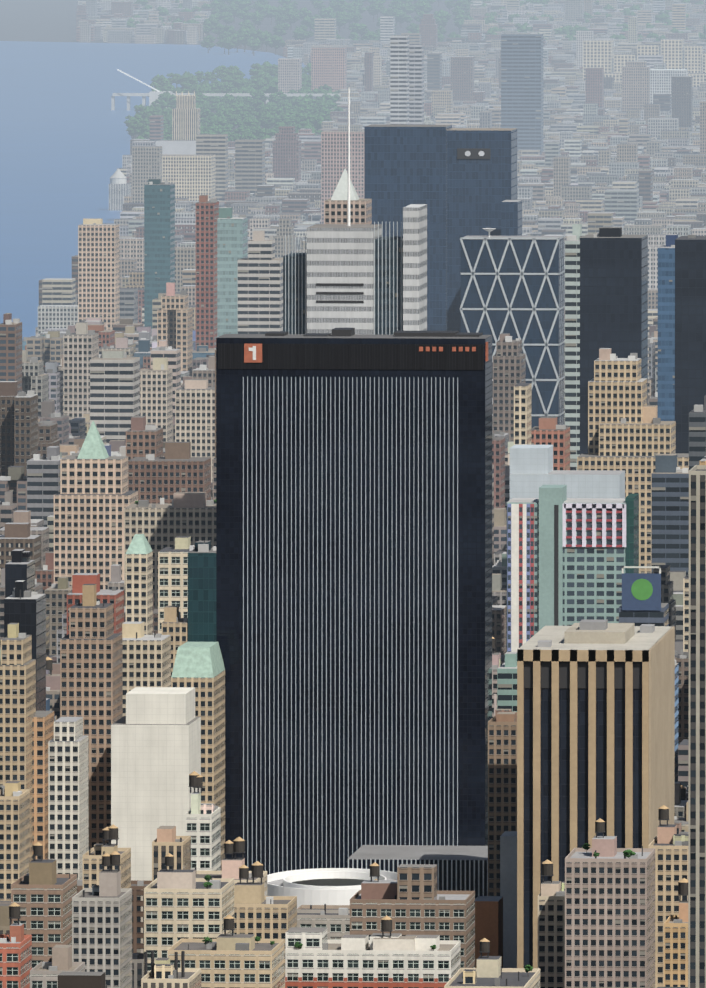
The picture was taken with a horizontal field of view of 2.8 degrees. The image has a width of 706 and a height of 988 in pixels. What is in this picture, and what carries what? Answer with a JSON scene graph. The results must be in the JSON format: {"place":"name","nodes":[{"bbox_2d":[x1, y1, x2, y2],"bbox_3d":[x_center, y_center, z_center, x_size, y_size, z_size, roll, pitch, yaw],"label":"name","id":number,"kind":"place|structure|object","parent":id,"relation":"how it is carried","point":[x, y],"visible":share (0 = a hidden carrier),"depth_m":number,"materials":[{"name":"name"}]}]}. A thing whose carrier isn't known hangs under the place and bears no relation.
{"place":"outdoors","nodes":[
{"label":"outdoors","id":0,"kind":"place"},
{"bbox_2d":[0,41,307,340],"bbox_3d":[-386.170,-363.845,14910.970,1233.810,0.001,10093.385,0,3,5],"label":"river","id":1,"kind":"structure","parent":0,"point":[65,138],"depth_m":15178.51,"materials":[{"name":"blue liquid"}]},
{"bbox_2d":[0,0,465,138],"bbox_3d":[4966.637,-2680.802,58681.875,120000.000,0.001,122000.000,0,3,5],"label":"ground","id":2,"kind":"structure","parent":0,"point":[40,20],"depth_m":21107.85,"materials":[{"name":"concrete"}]},
{"bbox_2d":[0,0,705,987],"bbox_3d":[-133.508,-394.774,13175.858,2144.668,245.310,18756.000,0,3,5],"label":"city blocks","id":3,"kind":"structure","parent":2,"relation":"on","point":[116,848],"depth_m":5567.82,"materials":[{"name":"beige concrete"}]},
{"bbox_2d":[216,328,491,874],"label":"skyscraper","id":4,"kind":"structure","parent":2,"relation":"on","point":[353,554],"depth_m":4676.44,"materials":[{"name":"black glass"}]},
{"bbox_2d":[283,88,426,334],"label":"skyscraper","id":5,"kind":"structure","parent":2,"relation":"on","point":[365,278],"depth_m":5275.05,"materials":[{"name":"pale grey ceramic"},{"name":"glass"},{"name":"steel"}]},
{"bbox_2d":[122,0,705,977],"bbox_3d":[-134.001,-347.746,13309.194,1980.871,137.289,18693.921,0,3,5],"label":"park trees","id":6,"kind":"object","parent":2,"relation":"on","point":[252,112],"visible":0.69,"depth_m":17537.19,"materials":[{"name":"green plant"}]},
{"bbox_2d":[460,228,564,427],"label":"skyscraper","id":7,"kind":"structure","parent":2,"relation":"on","point":[513,286],"depth_m":6573.42,"materials":[{"name":"blue glass"}]},
{"bbox_2d":[517,620,674,967],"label":"office tower","id":8,"kind":"structure","parent":0,"point":[595,720],"depth_m":4421.60,"materials":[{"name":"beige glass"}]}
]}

